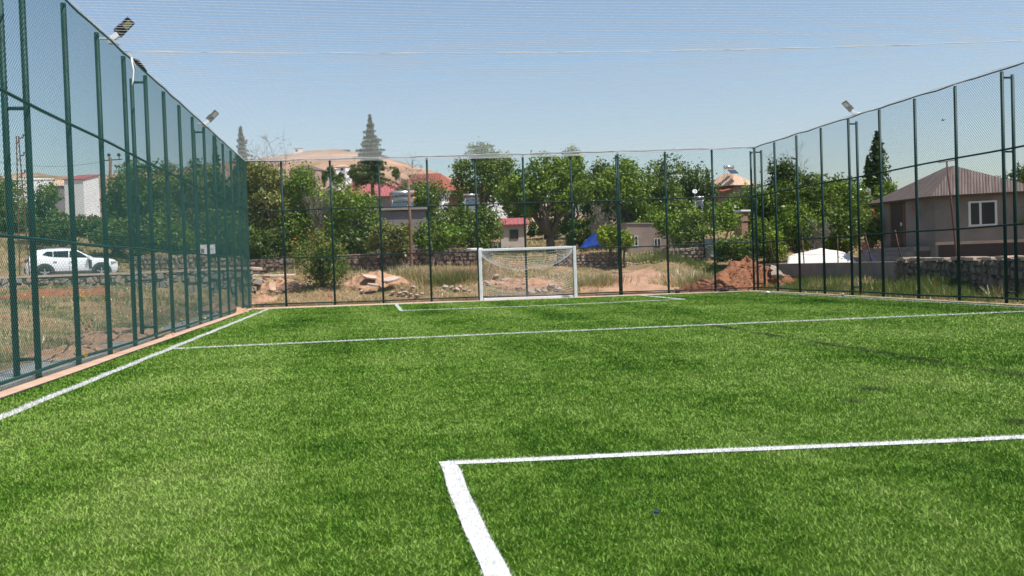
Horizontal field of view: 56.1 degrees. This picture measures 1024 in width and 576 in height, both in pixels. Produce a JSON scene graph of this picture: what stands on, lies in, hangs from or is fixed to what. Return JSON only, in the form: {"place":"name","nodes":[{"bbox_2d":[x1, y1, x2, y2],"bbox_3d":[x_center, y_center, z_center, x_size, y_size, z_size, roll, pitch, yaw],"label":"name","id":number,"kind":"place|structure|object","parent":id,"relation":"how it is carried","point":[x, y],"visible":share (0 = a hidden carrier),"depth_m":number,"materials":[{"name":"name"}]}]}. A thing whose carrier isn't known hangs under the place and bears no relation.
{"place":"outdoors","nodes":[
{"label":"outdoors","id":0,"kind":"place"},
{"bbox_2d":[0,282,234,368],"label":"dry grass","id":1,"kind":"structure","parent":0,"point":[71,319],"depth_m":30.56,"materials":[{"name":"plant"}]},
{"bbox_2d":[0,149,1022,370],"bbox_3d":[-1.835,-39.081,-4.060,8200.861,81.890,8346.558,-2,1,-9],"label":"ground","id":2,"kind":"structure","parent":0,"point":[319,154],"depth_m":45.71,"materials":[{"name":"soil"}]},
{"bbox_2d":[0,174,27,231],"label":"tree","id":3,"kind":"object","parent":2,"relation":"on","point":[1,210],"visible":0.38,"depth_m":61.55,"materials":[{"name":"green plant"}]},
{"bbox_2d":[16,134,29,275],"bbox_3d":[-20.884,-3.267,40.917,0.451,6.562,0.090,-3,2,-27],"label":"lattice pole","id":4,"kind":"object","parent":2,"relation":"on","point":[23,200],"visible":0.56,"depth_m":40.86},
{"bbox_2d":[19,180,69,244],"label":"tree","id":5,"kind":"object","parent":2,"relation":"on","point":[49,201],"visible":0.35,"depth_m":57.45,"materials":[{"name":"green plant"}]},
{"bbox_2d":[27,216,92,246],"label":"shrub","id":6,"kind":"object","parent":2,"relation":"on","point":[68,228],"visible":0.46,"depth_m":55.37,"materials":[{"name":"green plant"}]},
{"bbox_2d":[0,287,125,299],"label":"soil bank","id":7,"kind":"structure","parent":2,"relation":"on","point":[81,294],"depth_m":35.58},
{"bbox_2d":[20,343,118,361],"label":"soil bank","id":8,"kind":"structure","parent":2,"relation":"on","point":[82,349],"depth_m":17.73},
{"bbox_2d":[63,174,99,216],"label":"village house","id":9,"kind":"structure","parent":2,"relation":"on","point":[85,195],"depth_m":120.01,"materials":[{"name":"white paint"}]},
{"bbox_2d":[84,212,139,256],"bbox_3d":[-22.651,-2.935,54.790,3.112,2.750,2.808,-3,2,-36],"label":"shrub","id":10,"kind":"object","parent":2,"relation":"on","point":[100,240],"visible":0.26,"depth_m":54.44,"materials":[{"name":"green plant"}]},
{"bbox_2d":[67,327,174,343],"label":"soil bank","id":11,"kind":"structure","parent":2,"relation":"on","point":[118,336],"depth_m":21.88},
{"bbox_2d":[98,161,146,224],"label":"tree","id":12,"kind":"object","parent":2,"relation":"on","point":[111,198],"visible":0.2,"depth_m":59.53,"materials":[{"name":"green plant"}]},
{"bbox_2d":[0,307,247,389],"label":"gravel strip","id":13,"kind":"object","parent":2,"relation":"on","point":[33,367],"depth_m":15.71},
{"bbox_2d":[0,0,251,388],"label":"chain link fence","id":14,"kind":"object","parent":2,"relation":"on","point":[32,238],"visible":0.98,"depth_m":18.22,"materials":[{"name":"green metal"}]},
{"bbox_2d":[99,16,134,44],"bbox_3d":[-7.854,-5.113,19.074,0.695,0.537,0.230,-2,1,-9],"label":"floodlight","id":15,"kind":"object","parent":14,"relation":"attached to","point":[118,33],"visible":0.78,"depth_m":19.03,"materials":[{"name":"white metal"}]},
{"bbox_2d":[68,0,1023,160],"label":"safety net","id":16,"kind":"object","parent":14,"relation":"attached to","point":[468,138],"visible":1,"depth_m":23.59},
{"bbox_2d":[0,267,262,297],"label":"retaining wall","id":17,"kind":"structure","parent":2,"relation":"on","point":[258,281],"depth_m":42.68,"materials":[{"name":"grey stone"}]},
{"bbox_2d":[99,215,164,258],"bbox_3d":[-21.351,-2.691,54.098,3.626,2.955,3.290,-2,1,-9],"label":"shrub","id":18,"kind":"object","parent":2,"relation":"on","point":[123,237],"visible":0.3,"depth_m":53.34,"materials":[{"name":"green plant"}]},
{"bbox_2d":[118,157,176,251],"bbox_3d":[-21.931,-4.893,58.003,3.550,5.911,3.477,-2,1,-9],"label":"tree","id":19,"kind":"object","parent":2,"relation":"on","point":[141,178],"visible":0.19,"depth_m":57.42,"materials":[{"name":"green plant"}]},
{"bbox_2d":[142,210,195,254],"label":"shrub","id":20,"kind":"object","parent":2,"relation":"on","point":[171,234],"visible":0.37,"depth_m":54.37,"materials":[{"name":"green plant"}]},
{"bbox_2d":[156,162,212,251],"bbox_3d":[-20.809,-4.957,59.855,3.634,6.013,4.347,-2,1,15],"label":"tree","id":21,"kind":"object","parent":2,"relation":"on","point":[184,196],"visible":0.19,"depth_m":59.53,"materials":[{"name":"green plant"}]},
{"bbox_2d":[129,255,243,270],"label":"stone wall","id":22,"kind":"structure","parent":2,"relation":"on","point":[179,262],"depth_m":51.89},
{"bbox_2d":[178,161,241,250],"bbox_3d":[-19.318,-4.986,61.943,3.896,6.355,4.479,-1,2,38],"label":"tree","id":23,"kind":"object","parent":2,"relation":"on","point":[211,188],"visible":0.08,"depth_m":61.48,"materials":[{"name":"green plant"}]},
{"bbox_2d":[199,208,255,255],"bbox_3d":[-16.677,-2.823,55.952,3.457,3.808,3.655,-2,1,-9],"label":"shrub","id":24,"kind":"object","parent":2,"relation":"on","point":[221,231],"visible":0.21,"depth_m":55.23,"materials":[{"name":"green plant"}]},
{"bbox_2d":[214,125,292,259],"bbox_3d":[-16.764,-5.815,61.263,4.036,8.993,5.815,-1,2,44],"label":"spruce tree","id":25,"kind":"object","parent":2,"relation":"on","point":[241,149],"visible":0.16,"depth_m":60.68,"materials":[{"name":"green plant"}]},
{"bbox_2d":[232,221,288,257],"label":"shrub","id":26,"kind":"object","parent":2,"relation":"on","point":[256,237],"visible":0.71,"depth_m":55.56,"materials":[{"name":"green plant"}]},
{"bbox_2d":[234,156,294,234],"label":"tree","id":27,"kind":"object","parent":2,"relation":"on","point":[262,176],"visible":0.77,"depth_m":57.35,"materials":[{"name":"green plant"}]},
{"bbox_2d":[239,257,300,273],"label":"stone wall","id":28,"kind":"structure","parent":2,"relation":"on","point":[266,264],"depth_m":52.65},
{"bbox_2d":[244,125,297,257],"bbox_3d":[-14.564,-5.876,59.887,4.045,8.911,3.861,-2,1,10],"label":"bare tree","id":29,"kind":"object","parent":2,"relation":"on","point":[273,155],"visible":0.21,"depth_m":59.65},
{"bbox_2d":[254,277,309,292],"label":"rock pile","id":30,"kind":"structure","parent":2,"relation":"on","point":[291,283],"depth_m":46.12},
{"bbox_2d":[273,159,335,255],"bbox_3d":[-13.137,-4.726,59.849,4.723,6.517,4.814,-1,1,16],"label":"tree","id":31,"kind":"object","parent":2,"relation":"on","point":[295,185],"visible":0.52,"depth_m":59.28,"materials":[{"name":"green plant"}]},
{"bbox_2d":[287,221,352,288],"bbox_3d":[-9.131,-1.514,45.366,3.340,3.545,2.686,-2,1,-9],"label":"shrub","id":32,"kind":"object","parent":2,"relation":"on","point":[323,269],"visible":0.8,"depth_m":45.05,"materials":[{"name":"green plant"}]},
{"bbox_2d":[297,172,347,252],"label":"tree","id":33,"kind":"object","parent":2,"relation":"on","point":[319,213],"visible":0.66,"depth_m":57.81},
{"bbox_2d":[322,180,387,253],"bbox_3d":[-9.298,-4.024,57.061,3.947,4.788,4.056,-3,2,-42],"label":"tree","id":34,"kind":"object","parent":2,"relation":"on","point":[340,202],"visible":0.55,"depth_m":56.37,"materials":[{"name":"green plant"}]},
{"bbox_2d":[327,216,386,253],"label":"shrub","id":35,"kind":"object","parent":2,"relation":"on","point":[360,248],"visible":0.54,"depth_m":55.24,"materials":[{"name":"green plant"}]},
{"bbox_2d":[0,227,715,274],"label":"dry grass","id":36,"kind":"structure","parent":2,"relation":"on","point":[532,242],"depth_m":56.20,"materials":[{"name":"plant"}]},
{"bbox_2d":[345,114,399,219],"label":"cedar tree","id":37,"kind":"object","parent":2,"relation":"on","point":[364,167],"visible":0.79,"depth_m":91.30,"materials":[{"name":"green plant"}]},
{"bbox_2d":[350,183,400,223],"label":"village house","id":38,"kind":"structure","parent":2,"relation":"on","point":[385,203],"depth_m":97.71,"materials":[{"name":"paint"}]},
{"bbox_2d":[343,270,408,290],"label":"soil bank","id":39,"kind":"structure","parent":2,"relation":"on","point":[356,282],"depth_m":45.89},
{"bbox_2d":[364,218,425,269],"bbox_3d":[-6.339,-2.346,52.836,3.766,3.074,3.261,-2,1,-9],"label":"shrub","id":40,"kind":"object","parent":2,"relation":"on","point":[402,235],"visible":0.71,"depth_m":52.53,"materials":[{"name":"green plant"}]},
{"bbox_2d":[372,207,426,252],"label":"village house","id":41,"kind":"structure","parent":2,"relation":"on","point":[390,216],"depth_m":59.71,"materials":[{"name":"paint"}]},
{"bbox_2d":[389,190,414,211],"bbox_3d":[-6.900,-5.434,60.319,1.570,1.420,1.372,-2,1,-7],"label":"solar water heater","id":42,"kind":"object","parent":41,"relation":"on","point":[393,199],"visible":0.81,"depth_m":60.49,"materials":[{"name":"metal"}]},
{"bbox_2d":[331,249,483,270],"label":"stone wall","id":43,"kind":"structure","parent":2,"relation":"on","point":[437,259],"depth_m":53.03,"materials":[{"name":"stone"}]},
{"bbox_2d":[367,262,459,283],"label":"weed clump","id":44,"kind":"object","parent":2,"relation":"on","point":[407,271],"visible":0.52,"depth_m":48.06,"materials":[{"name":"plant"}]},
{"bbox_2d":[400,175,453,248],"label":"tree","id":45,"kind":"object","parent":2,"relation":"on","point":[433,191],"visible":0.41,"depth_m":62.70,"materials":[{"name":"green plant"}]},
{"bbox_2d":[404,173,462,221],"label":"village house","id":46,"kind":"structure","parent":2,"relation":"on","point":[438,175],"depth_m":101.03,"materials":[{"name":"red paint"}]},
{"bbox_2d":[412,217,467,251],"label":"shrub","id":47,"kind":"object","parent":2,"relation":"on","point":[445,229],"visible":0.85,"depth_m":53.16,"materials":[{"name":"green plant"}]},
{"bbox_2d":[408,265,487,286],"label":"weed clump","id":48,"kind":"object","parent":2,"relation":"on","point":[440,280],"visible":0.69,"depth_m":45.97,"materials":[{"name":"beige plant"}]},
{"bbox_2d":[412,260,511,284],"bbox_3d":[-2.297,-0.881,47.376,5.736,1.680,6.306,-2,1,-9],"label":"weed clump","id":49,"kind":"object","parent":2,"relation":"on","point":[451,273],"visible":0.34,"depth_m":46.93,"materials":[{"name":"plant"}]},
{"bbox_2d":[442,202,486,247],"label":"tree","id":50,"kind":"object","parent":2,"relation":"on","point":[453,212],"visible":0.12,"depth_m":67.44,"materials":[{"name":"green plant"}]},
{"bbox_2d":[449,199,508,253],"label":"tree","id":51,"kind":"object","parent":2,"relation":"on","point":[484,235],"visible":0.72,"depth_m":55.40,"materials":[{"name":"green plant"}]},
{"bbox_2d":[254,259,713,307],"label":"dry grass","id":52,"kind":"structure","parent":2,"relation":"on","point":[457,293],"depth_m":44.61,"materials":[{"name":"plant"}]},
{"bbox_2d":[448,141,519,208],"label":"tree","id":53,"kind":"object","parent":2,"relation":"on","point":[485,174],"visible":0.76,"depth_m":76.95,"materials":[{"name":"green plant"}]},
{"bbox_2d":[0,290,1023,399],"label":"concrete kerb","id":54,"kind":"structure","parent":2,"relation":"on","point":[31,383],"depth_m":20.80,"materials":[{"name":"concrete"}]},
{"bbox_2d":[243,147,758,307],"bbox_3d":[-0.305,-2.510,40.484,21.545,6.242,0.451,-2,1,-3],"label":"chain link fence","id":55,"kind":"object","parent":54,"relation":"on","point":[714,213],"visible":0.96,"depth_m":40.29,"materials":[{"name":"metal"}]},
{"bbox_2d":[752,62,1023,302],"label":"chain link fence","id":56,"kind":"object","parent":54,"relation":"on","point":[958,228],"visible":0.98,"depth_m":29.66,"materials":[{"name":"metal"}]},
{"bbox_2d":[0,291,1023,575],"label":"turf pitch","id":57,"kind":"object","parent":2,"relation":"on","point":[576,553],"visible":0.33,"depth_m":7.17,"materials":[{"name":"plastic"}]},
{"bbox_2d":[0,308,269,419],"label":"touchline","id":58,"kind":"object","parent":57,"relation":"on","point":[39,401],"visible":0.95,"depth_m":13.77,"materials":[{"name":"paint"}]},
{"bbox_2d":[478,246,576,300],"bbox_3d":[0.635,-0.609,39.709,4.011,2.120,0.814,-2,1,-3],"label":"football goal","id":59,"kind":"object","parent":57,"relation":"on","point":[485,251],"visible":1,"depth_m":39.62,"materials":[{"name":"white metal"}]},
{"bbox_2d":[173,310,1023,348],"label":"penalty line","id":60,"kind":"object","parent":57,"relation":"on","point":[587,329],"visible":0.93,"depth_m":20.16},
{"bbox_2d":[439,433,1023,575],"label":"box line","id":61,"kind":"object","parent":57,"relation":"on","point":[484,548],"visible":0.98,"depth_m":6.82,"materials":[{"name":"paint"}]},
{"bbox_2d":[493,181,531,229],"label":"tree","id":62,"kind":"object","parent":2,"relation":"on","point":[510,208],"visible":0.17,"depth_m":69.42,"materials":[{"name":"green plant"}]},
{"bbox_2d":[499,218,528,247],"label":"garden hut","id":63,"kind":"object","parent":2,"relation":"on","point":[512,225],"visible":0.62,"depth_m":65.90,"materials":[{"name":"white paint"}]},
{"bbox_2d":[482,277,564,289],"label":"soil bank","id":64,"kind":"structure","parent":2,"relation":"on","point":[522,280],"depth_m":45.22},
{"bbox_2d":[489,146,598,252],"bbox_3d":[1.854,-5.130,57.800,6.235,6.641,4.830,-2,1,-9],"label":"tree","id":65,"kind":"object","parent":2,"relation":"on","point":[549,175],"visible":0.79,"depth_m":57.17,"materials":[{"name":"green plant"}]},
{"bbox_2d":[526,220,565,238],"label":"shrub","id":66,"kind":"object","parent":2,"relation":"on","point":[531,232],"visible":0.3,"depth_m":72.95,"materials":[{"name":"green plant"}]},
{"bbox_2d":[548,144,584,242],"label":"tree","id":67,"kind":"object","parent":2,"relation":"on","point":[568,216],"visible":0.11,"depth_m":61.66,"materials":[{"name":"green plant"}]},
{"bbox_2d":[551,215,603,246],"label":"shrub","id":68,"kind":"object","parent":2,"relation":"on","point":[578,233],"visible":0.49,"depth_m":61.31,"materials":[{"name":"green plant"}]},
{"bbox_2d":[557,252,622,267],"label":"stone wall","id":69,"kind":"structure","parent":2,"relation":"on","point":[598,257],"depth_m":52.56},
{"bbox_2d":[546,270,639,289],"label":"weed clump","id":70,"kind":"object","parent":2,"relation":"on","point":[598,280],"visible":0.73,"depth_m":45.00,"materials":[{"name":"beige plant"}]},
{"bbox_2d":[575,170,616,238],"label":"tree","id":71,"kind":"object","parent":2,"relation":"on","point":[584,212],"visible":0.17,"depth_m":67.28,"materials":[{"name":"green plant"}]},
{"bbox_2d":[581,156,621,223],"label":"tree","id":72,"kind":"object","parent":2,"relation":"on","point":[595,170],"visible":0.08,"depth_m":71.53,"materials":[{"name":"green plant"}]},
{"bbox_2d":[592,223,617,266],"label":"shrub","id":73,"kind":"object","parent":2,"relation":"on","point":[605,233],"visible":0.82,"depth_m":52.19,"materials":[{"name":"green plant"}]},
{"bbox_2d":[612,229,638,267],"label":"shrub","id":74,"kind":"object","parent":2,"relation":"on","point":[625,241],"visible":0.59,"depth_m":51.71,"materials":[{"name":"green plant"}]},
{"bbox_2d":[595,154,656,222],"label":"tree","id":75,"kind":"object","parent":2,"relation":"on","point":[626,193],"visible":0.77,"depth_m":61.10,"materials":[{"name":"green plant"}]},
{"bbox_2d":[588,223,680,252],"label":"shed","id":76,"kind":"structure","parent":2,"relation":"on","point":[641,232],"depth_m":56.90,"materials":[{"name":"grey paint"}]},
{"bbox_2d":[613,201,668,222],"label":"tree","id":77,"kind":"object","parent":2,"relation":"on","point":[648,217],"visible":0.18,"depth_m":61.09,"materials":[{"name":"green plant"}]},
{"bbox_2d":[617,247,692,265],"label":"weed clump","id":78,"kind":"object","parent":2,"relation":"on","point":[654,256],"visible":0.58,"depth_m":53.09,"materials":[{"name":"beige plant"}]},
{"bbox_2d":[640,148,687,208],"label":"tree","id":79,"kind":"object","parent":2,"relation":"on","point":[672,187],"visible":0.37,"depth_m":65.02,"materials":[{"name":"green plant"}]},
{"bbox_2d":[652,190,690,238],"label":"tree","id":80,"kind":"object","parent":2,"relation":"on","point":[671,205],"visible":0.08,"depth_m":63.41,"materials":[{"name":"green plant"}]},
{"bbox_2d":[637,267,713,286],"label":"weed clump","id":81,"kind":"object","parent":2,"relation":"on","point":[691,281],"visible":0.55,"depth_m":45.58,"materials":[{"name":"beige plant"}]},
{"bbox_2d":[666,247,712,260],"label":"stone wall","id":82,"kind":"structure","parent":2,"relation":"on","point":[691,252],"depth_m":53.59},
{"bbox_2d":[677,278,713,291],"bbox_3d":[8.390,-0.080,42.340,2.943,0.691,1.514,-2,1,-20],"label":"soil heap","id":83,"kind":"object","parent":2,"relation":"on","point":[704,283],"visible":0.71,"depth_m":41.98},
{"bbox_2d":[651,198,743,248],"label":"tree","id":84,"kind":"object","parent":2,"relation":"on","point":[724,214],"visible":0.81,"depth_m":54.31,"materials":[{"name":"green plant"}]},
{"bbox_2d":[675,161,725,225],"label":"tree","id":85,"kind":"object","parent":2,"relation":"on","point":[691,179],"visible":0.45,"depth_m":69.16,"materials":[{"name":"green plant"}]},
{"bbox_2d":[709,227,760,266],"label":"shrub","id":86,"kind":"object","parent":2,"relation":"on","point":[736,253],"visible":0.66,"depth_m":50.15,"materials":[{"name":"green plant"}]},
{"bbox_2d":[712,173,757,226],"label":"village house","id":87,"kind":"structure","parent":2,"relation":"on","point":[731,183],"depth_m":92.18,"materials":[{"name":"grey paint"}]},
{"bbox_2d":[709,256,794,290],"bbox_3d":[10.629,-0.662,43.161,5.175,1.663,2.863,-3,2,-32],"label":"soil heap","id":88,"kind":"object","parent":2,"relation":"on","point":[724,274],"visible":0.59,"depth_m":42.31,"materials":[{"name":"soil"}]},
{"bbox_2d":[736,180,778,238],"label":"tree","id":89,"kind":"object","parent":2,"relation":"on","point":[744,200],"visible":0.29,"depth_m":59.78,"materials":[{"name":"green plant"}]},
{"bbox_2d":[745,217,797,263],"bbox_3d":[13.683,-2.434,51.200,3.710,2.822,2.560,-3,2,-44],"label":"shrub","id":90,"kind":"object","parent":2,"relation":"on","point":[773,243],"visible":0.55,"depth_m":50.42,"materials":[{"name":"green plant"}]},
{"bbox_2d":[759,154,807,239],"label":"tree","id":91,"kind":"object","parent":2,"relation":"on","point":[786,172],"visible":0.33,"depth_m":63.57,"materials":[{"name":"green plant"}]},
{"bbox_2d":[767,199,830,252],"bbox_3d":[15.533,-3.025,51.855,3.490,3.729,3.422,-2,1,-9],"label":"shrub","id":92,"kind":"object","parent":2,"relation":"on","point":[793,244],"visible":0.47,"depth_m":51.47,"materials":[{"name":"green plant"}]},
{"bbox_2d":[768,180,830,222],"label":"tree","id":93,"kind":"object","parent":2,"relation":"on","point":[789,198],"visible":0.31,"depth_m":57.31,"materials":[{"name":"green plant"}]},
{"bbox_2d":[720,262,896,280],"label":"boundary wall","id":94,"kind":"structure","parent":2,"relation":"on","point":[817,267],"depth_m":41.36,"materials":[{"name":"stone"}]},
{"bbox_2d":[785,171,847,223],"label":"tree","id":95,"kind":"object","parent":2,"relation":"on","point":[810,180],"visible":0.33,"depth_m":57.38,"materials":[{"name":"green plant"}]},
{"bbox_2d":[800,215,833,249],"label":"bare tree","id":96,"kind":"object","parent":2,"relation":"on","point":[815,240],"visible":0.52,"depth_m":50.76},
{"bbox_2d":[787,248,855,262],"bbox_3d":[15.698,-1.562,48.489,3.550,0.930,2.400,-1,1,18],"label":"covered heap","id":97,"kind":"object","parent":2,"relation":"on","point":[812,259],"visible":0.5,"depth_m":47.99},
{"bbox_2d":[820,205,864,252],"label":"shrub","id":98,"kind":"object","parent":2,"relation":"on","point":[843,232],"visible":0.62,"depth_m":52.47,"materials":[{"name":"green plant"}]},
{"bbox_2d":[665,251,1023,301],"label":"weeds","id":99,"kind":"object","parent":2,"relation":"on","point":[838,281],"visible":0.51,"depth_m":33.04,"materials":[{"name":"plant"}]},
{"bbox_2d":[824,173,874,232],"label":"tree","id":100,"kind":"object","parent":2,"relation":"on","point":[853,197],"visible":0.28,"depth_m":59.32,"materials":[{"name":"green plant"}]},
{"bbox_2d":[855,214,880,248],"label":"shrub","id":101,"kind":"object","parent":2,"relation":"on","point":[872,228],"visible":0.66,"depth_m":47.11,"materials":[{"name":"green plant"}]},
{"bbox_2d":[862,131,892,228],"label":"poplar tree","id":102,"kind":"object","parent":2,"relation":"on","point":[875,147],"visible":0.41,"depth_m":69.53,"materials":[{"name":"green plant"}]},
{"bbox_2d":[755,288,1023,303],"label":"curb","id":103,"kind":"object","parent":2,"relation":"on","point":[938,298],"visible":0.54,"depth_m":30.11,"materials":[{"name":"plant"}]},
{"bbox_2d":[854,166,1023,261],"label":"village house","id":104,"kind":"structure","parent":2,"relation":"on","point":[909,227],"depth_m":42.90,"materials":[{"name":"grey paint"}]},
{"bbox_2d":[891,202,903,246],"bbox_3d":[18.403,-3.004,45.843,0.086,2.100,0.928,-2,1,-11],"label":"door","id":105,"kind":"structure","parent":104,"relation":"in","point":[900,207],"depth_m":45.82,"materials":[{"name":"metal"}]},
{"bbox_2d":[968,200,997,226],"bbox_3d":[20.709,-3.253,42.197,1.350,1.160,0.094,-1,2,26],"label":"window","id":106,"kind":"structure","parent":104,"relation":"in","point":[981,210],"depth_m":42.23,"materials":[{"name":"black glass"}]},
{"bbox_2d":[894,255,1023,290],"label":"stone wall","id":107,"kind":"structure","parent":2,"relation":"on","point":[909,261],"depth_m":30.50,"materials":[{"name":"stone"}]},
{"bbox_2d":[0,0,1023,213],"label":"sky","id":108,"kind":"structure","parent":0,"point":[600,19],"materials":[{"name":"blue"}]},
{"bbox_2d":[580,266,679,294],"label":"earth path","id":109,"kind":"structure","parent":0,"point":[646,273],"depth_m":44.62,"materials":[{"name":"soil"}]},
{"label":"road","id":110,"kind":"structure","parent":0,"visible":0},
{"bbox_2d":[24,247,118,274],"bbox_3d":[-21.649,-1.206,47.262,4.192,1.618,2.101,-2,1,-23],"label":"parked car","id":111,"kind":"object","parent":110,"relation":"on","point":[83,265],"visible":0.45,"depth_m":46.39,"materials":[{"name":"white metal"}]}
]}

